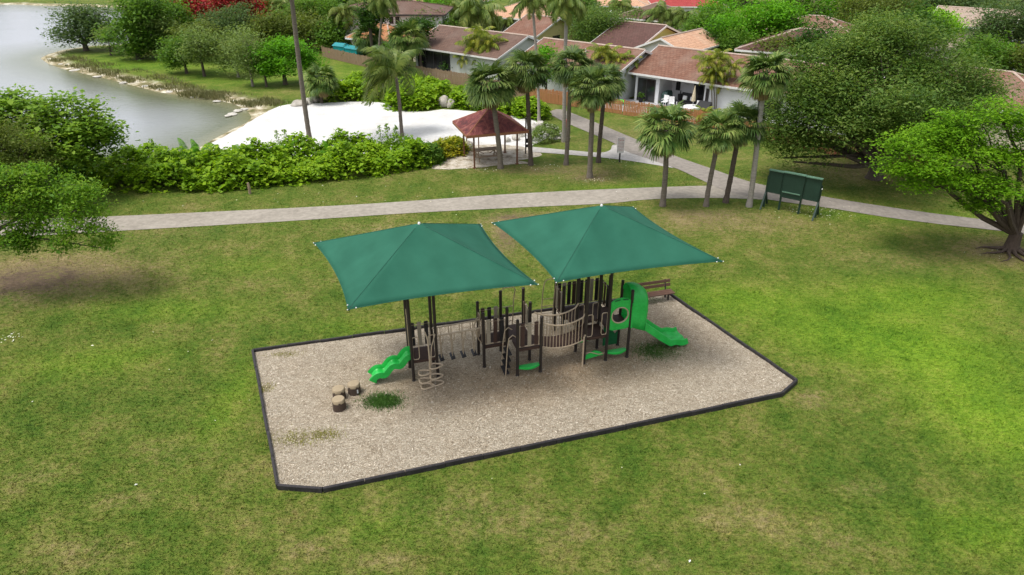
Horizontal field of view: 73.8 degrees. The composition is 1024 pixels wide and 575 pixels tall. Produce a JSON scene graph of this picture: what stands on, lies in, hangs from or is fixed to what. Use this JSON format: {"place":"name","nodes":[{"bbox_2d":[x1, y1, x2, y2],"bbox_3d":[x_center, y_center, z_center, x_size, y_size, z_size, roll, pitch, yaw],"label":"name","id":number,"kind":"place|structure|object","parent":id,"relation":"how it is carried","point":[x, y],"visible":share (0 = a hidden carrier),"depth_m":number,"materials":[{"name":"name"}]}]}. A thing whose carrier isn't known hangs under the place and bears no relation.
{"place":"outdoors","nodes":[
{"label":"outdoors","id":0,"kind":"place"},
{"bbox_2d":[0,4,250,156],"bbox_3d":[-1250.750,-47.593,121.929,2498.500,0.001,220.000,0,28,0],"label":"water","id":1,"kind":"structure","parent":0,"point":[165,119],"depth_m":70.08,"materials":[{"name":"liquid"}]},
{"bbox_2d":[0,186,762,235],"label":"path","id":2,"kind":"structure","parent":0,"point":[536,199],"depth_m":40.93,"materials":[{"name":"concrete"}]},
{"bbox_2d":[212,102,551,156],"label":"beach","id":3,"kind":"structure","parent":0,"point":[326,119],"depth_m":58.25,"materials":[{"name":"sand"}]},
{"bbox_2d":[0,0,1023,574],"bbox_3d":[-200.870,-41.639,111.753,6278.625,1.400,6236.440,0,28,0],"label":"ground","id":4,"kind":"structure","parent":0,"point":[48,276],"depth_m":24.73,"materials":[{"name":"green plant"}]},
{"bbox_2d":[0,111,70,214],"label":"grey green tree","id":5,"kind":"object","parent":4,"relation":"on","point":[6,146],"visible":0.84,"depth_m":38.02,"materials":[{"name":"green plant"}]},
{"bbox_2d":[0,156,134,259],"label":"shade tree","id":6,"kind":"object","parent":4,"relation":"on","point":[70,194],"visible":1,"depth_m":29.18,"materials":[{"name":"green plant"}]},
{"bbox_2d":[0,83,140,187],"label":"sea grape tree","id":7,"kind":"object","parent":4,"relation":"on","point":[90,130],"visible":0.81,"depth_m":40.78,"materials":[{"name":"green plant"}]},
{"bbox_2d":[36,0,117,50],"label":"shore tree","id":8,"kind":"object","parent":4,"relation":"on","point":[84,18],"visible":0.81,"depth_m":89.44,"materials":[{"name":"green plant"}]},
{"bbox_2d":[86,0,186,60],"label":"shore tree","id":9,"kind":"object","parent":4,"relation":"on","point":[133,9],"visible":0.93,"depth_m":83.16,"materials":[{"name":"green plant"}]},
{"bbox_2d":[129,10,182,58],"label":"shore tree","id":10,"kind":"object","parent":4,"relation":"on","point":[169,23],"visible":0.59,"depth_m":84.11,"materials":[{"name":"green plant"}]},
{"bbox_2d":[46,52,290,107],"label":"shore grass","id":11,"kind":"structure","parent":4,"relation":"on","point":[213,94],"depth_m":71.55,"materials":[{"name":"green plant"}]},
{"bbox_2d":[150,28,202,73],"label":"shore tree","id":12,"kind":"object","parent":4,"relation":"on","point":[174,62],"visible":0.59,"depth_m":76.32,"materials":[{"name":"green plant"}]},
{"bbox_2d":[158,0,202,37],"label":"shore tree","id":13,"kind":"object","parent":4,"relation":"on","point":[183,14],"visible":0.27,"depth_m":90.89,"materials":[{"name":"green plant"}]},
{"bbox_2d":[161,13,228,61],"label":"shore tree","id":14,"kind":"object","parent":4,"relation":"on","point":[206,26],"visible":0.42,"depth_m":82.29,"materials":[{"name":"green plant"}]},
{"bbox_2d":[165,22,233,76],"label":"shore tree","id":15,"kind":"object","parent":4,"relation":"on","point":[197,44],"visible":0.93,"depth_m":74.47,"materials":[{"name":"green plant"}]},
{"bbox_2d":[190,4,240,47],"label":"round crown tree","id":16,"kind":"object","parent":4,"relation":"on","point":[207,13],"visible":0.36,"depth_m":89.45,"materials":[{"name":"green plant"}]},
{"bbox_2d":[203,21,258,77],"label":"shore tree","id":17,"kind":"object","parent":4,"relation":"on","point":[221,62],"visible":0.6,"depth_m":74.12,"materials":[{"name":"green plant"}]},
{"bbox_2d":[192,0,271,36],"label":"royal poinciana","id":18,"kind":"object","parent":4,"relation":"on","point":[226,2],"visible":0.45,"depth_m":100.69,"materials":[{"name":"red plant"}]},
{"bbox_2d":[210,0,260,40],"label":"round crown tree","id":19,"kind":"object","parent":4,"relation":"on","point":[236,17],"visible":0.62,"depth_m":89.56,"materials":[{"name":"green plant"}]},
{"bbox_2d":[216,25,281,86],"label":"shore tree","id":20,"kind":"object","parent":4,"relation":"on","point":[245,66],"visible":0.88,"depth_m":69.73,"materials":[{"name":"green plant"}]},
{"bbox_2d":[76,127,441,193],"bbox_3d":[-16.666,-8.685,45.973,24.776,2.586,7.241,-5,28,-10],"label":"sea grape hedge","id":21,"kind":"object","parent":4,"relation":"on","point":[218,166],"visible":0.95,"depth_m":45.04,"materials":[{"name":"green plant"}]},
{"bbox_2d":[247,55,283,86],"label":"mango tree","id":22,"kind":"object","parent":4,"relation":"on","point":[270,67],"visible":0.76,"depth_m":70.18,"materials":[{"name":"green plant"}]},
{"bbox_2d":[245,5,300,46],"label":"garden tree","id":23,"kind":"object","parent":4,"relation":"on","point":[272,26],"visible":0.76,"depth_m":87.99,"materials":[{"name":"green plant"}]},
{"bbox_2d":[244,33,330,84],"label":"mango tree","id":24,"kind":"object","parent":4,"relation":"on","point":[279,47],"visible":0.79,"depth_m":70.16,"materials":[{"name":"green plant"}]},
{"bbox_2d":[290,0,311,139],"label":"tall palm","id":25,"kind":"object","parent":4,"relation":"on","point":[300,72],"visible":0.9,"depth_m":49.85,"materials":[{"name":"plant"}]},
{"bbox_2d":[279,7,331,50],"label":"garden tree","id":26,"kind":"object","parent":4,"relation":"on","point":[304,23],"visible":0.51,"depth_m":89.82,"materials":[{"name":"green plant"}]},
{"bbox_2d":[267,0,344,39],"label":"garden tree","id":27,"kind":"object","parent":4,"relation":"on","point":[324,7],"visible":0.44,"depth_m":96.59,"materials":[{"name":"green plant"}]},
{"bbox_2d":[302,62,340,102],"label":"cabbage palm","id":28,"kind":"object","parent":4,"relation":"on","point":[323,88],"visible":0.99,"depth_m":63.46,"materials":[{"name":"plant"}]},
{"bbox_2d":[305,11,355,50],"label":"garden tree","id":29,"kind":"object","parent":4,"relation":"on","point":[334,36],"visible":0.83,"depth_m":87.82,"materials":[{"name":"green plant"}]},
{"bbox_2d":[327,0,362,52],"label":"coconut palm","id":30,"kind":"object","parent":4,"relation":"on","point":[345,8],"visible":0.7,"depth_m":86.68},
{"bbox_2d":[321,46,375,66],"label":"picket fence","id":31,"kind":"object","parent":4,"relation":"on","point":[347,58],"visible":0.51,"depth_m":83.83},
{"bbox_2d":[350,24,384,57],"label":"cabbage palm","id":32,"kind":"object","parent":4,"relation":"on","point":[358,35],"visible":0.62,"depth_m":80.83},
{"bbox_2d":[318,71,422,101],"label":"sea grape hedge","id":33,"kind":"object","parent":4,"relation":"on","point":[352,82],"visible":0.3,"depth_m":65.84,"materials":[{"name":"green plant"}]},
{"bbox_2d":[350,0,399,46],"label":"broadleaf tree","id":34,"kind":"object","parent":4,"relation":"on","point":[368,18],"visible":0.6,"depth_m":78.44,"materials":[{"name":"green plant"}]},
{"bbox_2d":[367,0,399,58],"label":"coconut palm","id":35,"kind":"object","parent":4,"relation":"on","point":[380,6],"visible":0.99,"depth_m":71.26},
{"bbox_2d":[359,45,424,135],"bbox_3d":[-9.678,-15.360,53.550,3.931,6.956,6.144,17,32,28],"label":"coconut palm","id":36,"kind":"object","parent":4,"relation":"on","point":[384,70],"visible":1,"depth_m":52.07,"materials":[{"name":"green palm leaf"},{"name":"grey-brown palm trunk wood"}]},
{"bbox_2d":[331,0,452,43],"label":"house","id":37,"kind":"structure","parent":4,"relation":"on","point":[407,8],"depth_m":88.00,"materials":[{"name":"white paint"}]},
{"bbox_2d":[386,17,430,72],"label":"cabbage palm","id":38,"kind":"object","parent":4,"relation":"on","point":[419,41],"visible":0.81,"depth_m":72.48,"materials":[{"name":"plant"}]},
{"bbox_2d":[380,74,452,111],"bbox_3d":[-8.937,-18.678,65.064,6.850,2.140,8.686,0,28,0],"label":"sea grape hedge","id":39,"kind":"object","parent":4,"relation":"on","point":[435,88],"visible":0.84,"depth_m":63.02,"materials":[{"name":"green plant"}]},
{"bbox_2d":[402,10,438,65],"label":"garden tree","id":40,"kind":"object","parent":4,"relation":"on","point":[426,27],"visible":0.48,"depth_m":76.88,"materials":[{"name":"green plant"}]},
{"bbox_2d":[401,141,446,168],"bbox_3d":[-6.115,-9.470,48.237,3.353,1.597,2.510,-15,32,-26],"label":"dark shrub","id":41,"kind":"object","parent":4,"relation":"on","point":[437,153],"visible":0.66,"depth_m":47.86,"materials":[{"name":"green plant"}]},
{"bbox_2d":[432,135,472,158],"bbox_3d":[-4.852,-10.381,50.223,4.796,1.475,3.058,-19,34,-32],"label":"croton shrub","id":42,"kind":"object","parent":4,"relation":"on","point":[454,143],"visible":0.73,"depth_m":49.81,"materials":[{"name":"yellow plant"}]},
{"bbox_2d":[408,64,523,96],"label":"picket fence","id":43,"kind":"object","parent":4,"relation":"on","point":[457,78],"visible":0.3,"depth_m":72.63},
{"bbox_2d":[416,24,538,81],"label":"house","id":44,"kind":"structure","parent":4,"relation":"on","point":[442,48],"depth_m":75.88,"materials":[{"name":"grey paint"}]},
{"bbox_2d":[450,0,506,30],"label":"coconut palm","id":45,"kind":"object","parent":4,"relation":"on","point":[483,14],"visible":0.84,"depth_m":94.65,"materials":[{"name":"plant"}]},
{"bbox_2d":[453,26,508,67],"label":"areca palm","id":46,"kind":"object","parent":4,"relation":"on","point":[478,36],"visible":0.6,"depth_m":73.80,"materials":[{"name":"plant"}]},
{"bbox_2d":[431,144,541,168],"bbox_3d":[-1.751,-9.618,50.006,7.934,0.001,6.117,0,28,0],"label":"sand pad","id":47,"kind":"object","parent":4,"relation":"on","point":[467,161],"visible":0.7,"depth_m":49.31,"materials":[{"name":"sand"}]},
{"bbox_2d":[452,108,528,168],"bbox_3d":[-1.566,-10.901,48.283,4.428,3.925,4.163,-9,29,-16],"label":"picnic shelter","id":48,"kind":"object","parent":47,"relation":"on","point":[478,124],"visible":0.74,"depth_m":46.88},
{"bbox_2d":[462,57,520,168],"bbox_3d":[-1.357,-11.589,45.811,3.948,7.564,4.106,0,28,0],"label":"cabbage palm","id":49,"kind":"object","parent":4,"relation":"on","point":[488,97],"visible":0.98,"depth_m":44.24,"materials":[{"name":"plant"}]},
{"bbox_2d":[448,84,553,121],"bbox_3d":[-1.555,-16.999,62.302,12.689,1.881,5.432,23,36,36],"label":"sea grape hedge","id":50,"kind":"object","parent":4,"relation":"on","point":[517,107],"visible":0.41,"depth_m":60.51,"materials":[{"name":"green plant"}]},
{"bbox_2d":[254,295,792,486],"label":"playground mulch","id":51,"kind":"object","parent":4,"relation":"on","point":[326,397],"visible":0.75,"depth_m":24.68,"materials":[{"name":"brown wood"}]},
{"bbox_2d":[347,389,417,413],"bbox_3d":[-4.505,3.997,24.169,2.518,0.128,1.453,0,28,0],"label":"grass patch","id":52,"kind":"object","parent":51,"relation":"on","point":[379,400],"visible":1,"depth_m":24.18,"materials":[{"name":"plant"}]},
{"bbox_2d":[313,204,723,389],"bbox_3d":[0.149,0.175,25.077,13.829,6.285,5.707,-8,29,-14],"label":"playground structure","id":53,"kind":"object","parent":51,"relation":"on","point":[405,263],"visible":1,"depth_m":23.93,"materials":[{"name":"fabric"}]},
{"bbox_2d":[638,279,674,299],"bbox_3d":[6.297,0.265,30.521,1.900,0.975,0.604,-8,29,-14],"label":"park bench","id":54,"kind":"object","parent":51,"relation":"on","point":[665,292],"visible":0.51,"depth_m":30.57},
{"bbox_2d":[619,338,698,362],"bbox_3d":[5.917,2.528,26.950,3.264,0.112,2.139,0,28,0],"label":"grass patch","id":55,"kind":"object","parent":51,"relation":"on","point":[648,349],"visible":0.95,"depth_m":27.03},
{"bbox_2d":[251,294,797,492],"bbox_3d":[0.209,3.134,25.896,19.403,0.271,8.623,-8,29,-15],"label":"playground edging","id":56,"kind":"object","parent":4,"relation":"on","point":[412,471],"visible":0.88,"depth_m":23.03,"materials":[{"name":"black plastic"}]},
{"bbox_2d":[489,2,560,31],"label":"house","id":57,"kind":"structure","parent":4,"relation":"on","point":[509,9],"depth_m":100.99,"materials":[{"name":"white paint"}]},
{"bbox_2d":[501,48,551,165],"bbox_3d":[0.974,-12.138,46.375,3.579,8.002,3.564,0,28,0],"label":"cabbage palm","id":58,"kind":"object","parent":4,"relation":"on","point":[528,83],"visible":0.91,"depth_m":44.74,"materials":[{"name":"plant"}]},
{"bbox_2d":[507,0,549,121],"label":"coconut palm","id":59,"kind":"object","parent":4,"relation":"on","point":[533,6],"visible":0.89,"depth_m":54.09,"materials":[{"name":"green palm leaf"},{"name":"grey-brown palm trunk wood"}]},
{"bbox_2d":[503,14,578,39],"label":"house","id":60,"kind":"structure","parent":4,"relation":"on","point":[545,27],"depth_m":88.72,"materials":[{"name":"yellow paint"}]},
{"bbox_2d":[531,40,561,88],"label":"garden tree","id":61,"kind":"object","parent":4,"relation":"on","point":[546,50],"visible":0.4,"depth_m":64.60,"materials":[{"name":"green plant"}]},
{"bbox_2d":[532,121,561,144],"bbox_3d":[2.551,-12.301,53.664,3.240,1.406,2.990,-16,32,-28],"label":"grey shrub","id":62,"kind":"object","parent":4,"relation":"on","point":[538,130],"visible":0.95,"depth_m":53.32,"materials":[{"name":"green plant"}]},
{"bbox_2d":[545,0,586,141],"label":"coconut palm","id":63,"kind":"object","parent":4,"relation":"on","point":[557,8],"visible":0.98,"depth_m":48.38,"materials":[{"name":"palm leaf"},{"name":"bark"}]},
{"bbox_2d":[547,43,595,165],"bbox_3d":[3.964,-12.212,46.287,3.493,8.214,3.359,0,28,0],"label":"cabbage palm","id":64,"kind":"object","parent":4,"relation":"on","point":[563,71],"visible":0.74,"depth_m":44.64,"materials":[{"name":"plant"}]},
{"bbox_2d":[529,88,622,113],"bbox_3d":[5.814,-17.404,63.246,9.864,1.370,0.277,17,33,29],"label":"picket fence","id":65,"kind":"object","parent":4,"relation":"on","point":[546,96],"visible":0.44,"depth_m":64.01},
{"bbox_2d":[517,37,651,99],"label":"house","id":66,"kind":"structure","parent":4,"relation":"on","point":[635,52],"depth_m":66.93,"materials":[{"name":"grey paint"}]},
{"bbox_2d":[567,64,619,177],"bbox_3d":[5.114,-10.609,44.183,3.618,7.362,3.616,0,28,0],"label":"cabbage palm","id":67,"kind":"object","parent":4,"relation":"on","point":[591,101],"visible":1,"depth_m":42.73,"materials":[{"name":"plant"}]},
{"bbox_2d":[559,0,645,41],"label":"garden tree","id":68,"kind":"object","parent":4,"relation":"on","point":[602,26],"visible":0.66,"depth_m":83.72,"materials":[{"name":"green plant"}]},
{"bbox_2d":[584,61,628,162],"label":"cabbage palm","id":69,"kind":"object","parent":4,"relation":"on","point":[614,71],"visible":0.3,"depth_m":46.10,"materials":[{"name":"plant"}]},
{"bbox_2d":[586,42,642,77],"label":"areca palm","id":70,"kind":"object","parent":4,"relation":"on","point":[606,50],"visible":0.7,"depth_m":64.95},
{"bbox_2d":[591,20,679,47],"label":"house","id":71,"kind":"structure","parent":4,"relation":"on","point":[635,33],"depth_m":81.22,"materials":[{"name":"tile"}]},
{"bbox_2d":[619,2,683,31],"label":"house","id":72,"kind":"structure","parent":4,"relation":"on","point":[649,6],"depth_m":100.14,"materials":[{"name":"beige paint"}]},
{"bbox_2d":[641,0,682,26],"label":"coconut palm","id":73,"kind":"object","parent":4,"relation":"on","point":[660,12],"visible":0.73,"depth_m":96.86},
{"bbox_2d":[633,99,703,206],"bbox_3d":[8.823,-7.743,39.753,4.076,6.459,4.035,0,28,0],"label":"cabbage palm","id":74,"kind":"object","parent":4,"relation":"on","point":[663,142],"visible":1,"depth_m":38.34,"materials":[{"name":"plant"}]},
{"bbox_2d":[634,28,724,51],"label":"house","id":75,"kind":"structure","parent":4,"relation":"on","point":[694,38],"depth_m":77.39,"materials":[{"name":"white paint"}]},
{"bbox_2d":[670,6,700,29],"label":"coconut palm","id":76,"kind":"object","parent":4,"relation":"on","point":[678,19],"visible":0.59,"depth_m":95.78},
{"bbox_2d":[623,99,751,127],"bbox_3d":[15.069,-14.323,57.452,12.575,1.370,0.990,21,34,34],"label":"picket fence","id":77,"kind":"object","parent":4,"relation":"on","point":[636,107],"visible":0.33,"depth_m":59.68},
{"bbox_2d":[648,0,727,12],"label":"house","id":78,"kind":"structure","parent":4,"relation":"on","point":[686,5],"depth_m":111.64,"materials":[{"name":"white paint"}]},
{"bbox_2d":[674,0,740,31],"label":"background tree","id":79,"kind":"object","parent":4,"relation":"on","point":[696,23],"visible":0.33,"depth_m":84.88,"materials":[{"name":"green plant"}]},
{"bbox_2d":[692,0,741,18],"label":"background tree","id":80,"kind":"object","parent":4,"relation":"on","point":[711,4],"visible":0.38,"depth_m":103.36,"materials":[{"name":"green plant"}]},
{"bbox_2d":[691,48,746,109],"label":"areca palm","id":81,"kind":"object","parent":4,"relation":"on","point":[714,70],"visible":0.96,"depth_m":59.24,"materials":[{"name":"plant"}]},
{"bbox_2d":[693,108,745,206],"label":"cabbage palm","id":82,"kind":"object","parent":4,"relation":"on","point":[716,146],"visible":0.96,"depth_m":38.66,"materials":[{"name":"plant"}]},
{"bbox_2d":[714,25,759,53],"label":"background tree","id":83,"kind":"object","parent":4,"relation":"on","point":[734,37],"visible":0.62,"depth_m":78.08,"materials":[{"name":"green plant"}]},
{"bbox_2d":[718,99,768,203],"bbox_3d":[13.206,-7.878,40.244,3.348,6.238,3.276,0,28,0],"label":"cabbage palm","id":84,"kind":"object","parent":4,"relation":"on","point":[749,113],"visible":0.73,"depth_m":38.88,"materials":[{"name":"plant"}]},
{"bbox_2d":[628,44,873,133],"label":"house","id":85,"kind":"structure","parent":4,"relation":"on","point":[660,70],"depth_m":64.00,"materials":[{"name":"white paint"}]},
{"bbox_2d":[636,77,655,102],"bbox_3d":[12.765,-18.788,64.921,1.890,2.120,0.080,22,35,35],"label":"sliding door","id":86,"kind":"structure","parent":85,"relation":"in","point":[647,86],"depth_m":64.87,"materials":[{"name":"glass"}]},
{"bbox_2d":[704,0,822,45],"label":"garden tree","id":87,"kind":"object","parent":4,"relation":"on","point":[770,18],"visible":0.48,"depth_m":78.98,"materials":[{"name":"green plant"}]},
{"bbox_2d":[732,50,795,207],"bbox_3d":[13.955,-8.883,39.022,3.404,9.154,3.365,0,28,0],"label":"cabbage palm","id":88,"kind":"object","parent":4,"relation":"on","point":[765,86],"visible":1,"depth_m":37.08,"materials":[{"name":"plant"}]},
{"bbox_2d":[747,30,809,59],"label":"background tree","id":89,"kind":"object","parent":4,"relation":"on","point":[776,41],"visible":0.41,"depth_m":73.19,"materials":[{"name":"green plant"}]},
{"bbox_2d":[734,28,847,64],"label":"house","id":90,"kind":"structure","parent":4,"relation":"on","point":[744,49],"depth_m":74.44,"materials":[{"name":"beige paint"}]},
{"bbox_2d":[759,168,823,220],"bbox_3d":[16.374,-5.509,39.777,3.130,2.450,1.292,19,33,31],"label":"notice board","id":91,"kind":"object","parent":4,"relation":"on","point":[792,185],"visible":1,"depth_m":39.46,"materials":[{"name":"green paint"}]},
{"bbox_2d":[766,7,821,31],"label":"background tree","id":92,"kind":"object","parent":4,"relation":"on","point":[799,23],"visible":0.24,"depth_m":78.31,"materials":[{"name":"green plant"}]},
{"bbox_2d":[766,0,831,16],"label":"background tree","id":93,"kind":"object","parent":4,"relation":"on","point":[812,3],"visible":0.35,"depth_m":102.41,"materials":[{"name":"green plant"}]},
{"bbox_2d":[766,15,858,32],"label":"house","id":94,"kind":"structure","parent":4,"relation":"on","point":[831,20],"depth_m":84.93,"materials":[{"name":"beige paint"}]},
{"bbox_2d":[786,5,842,61],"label":"background tree","id":95,"kind":"object","parent":4,"relation":"on","point":[806,36],"visible":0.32,"depth_m":70.68,"materials":[{"name":"green plant"}]},
{"bbox_2d":[822,0,930,23],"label":"garden tree","id":96,"kind":"object","parent":4,"relation":"on","point":[857,6],"visible":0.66,"depth_m":91.29,"materials":[{"name":"green plant"}]},
{"bbox_2d":[742,2,1022,180],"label":"live oak","id":97,"kind":"object","parent":4,"relation":"on","point":[855,113],"visible":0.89,"depth_m":41.18,"materials":[{"name":"green plant"}]},
{"bbox_2d":[881,0,960,63],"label":"background tree","id":98,"kind":"object","parent":4,"relation":"on","point":[925,13],"visible":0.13,"depth_m":75.48,"materials":[{"name":"green plant"}]},
{"bbox_2d":[910,4,965,54],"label":"background tree","id":99,"kind":"object","parent":4,"relation":"on","point":[946,21],"visible":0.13,"depth_m":82.26,"materials":[{"name":"green plant"}]},
{"bbox_2d":[858,93,1023,261],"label":"flame tree","id":100,"kind":"object","parent":4,"relation":"on","point":[978,188],"visible":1,"depth_m":32.78,"materials":[{"name":"green plant"}]},
{"bbox_2d":[914,3,977,50],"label":"garden tree","id":101,"kind":"object","parent":4,"relation":"on","point":[957,25],"visible":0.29,"depth_m":87.91,"materials":[{"name":"green plant"}]},
{"bbox_2d":[893,0,1021,16],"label":"tree","id":102,"kind":"object","parent":4,"relation":"on","point":[965,3],"visible":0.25,"depth_m":101.89,"materials":[{"name":"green plant"}]},
{"bbox_2d":[907,67,1023,148],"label":"house","id":103,"kind":"structure","parent":4,"relation":"on","point":[1017,77],"depth_m":51.73,"materials":[{"name":"beige paint"}]},
{"bbox_2d":[935,5,1022,47],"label":"house","id":104,"kind":"structure","parent":4,"relation":"on","point":[970,15],"depth_m":93.05,"materials":[{"name":"beige paint"}]},
{"bbox_2d":[954,30,1022,69],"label":"background tree","id":105,"kind":"object","parent":4,"relation":"on","point":[993,46],"visible":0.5,"depth_m":68.33,"materials":[{"name":"green plant"}]},
{"bbox_2d":[956,0,1023,55],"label":"street tree","id":106,"kind":"object","parent":4,"relation":"on","point":[1002,23],"visible":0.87,"depth_m":77.77,"materials":[{"name":"green plant"}]},
{"bbox_2d":[990,38,1023,73],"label":"background tree","id":107,"kind":"object","parent":4,"relation":"on","point":[1017,59],"visible":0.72,"depth_m":68.99,"materials":[{"name":"green plant"}]},
{"bbox_2d":[533,145,672,167],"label":"path","id":108,"kind":"structure","parent":0,"point":[612,153],"depth_m":50.36,"materials":[{"name":"concrete"}]},
{"bbox_2d":[550,109,1023,233],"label":"path","id":109,"kind":"structure","parent":0,"point":[720,179],"depth_m":43.20,"materials":[{"name":"pale concrete"}]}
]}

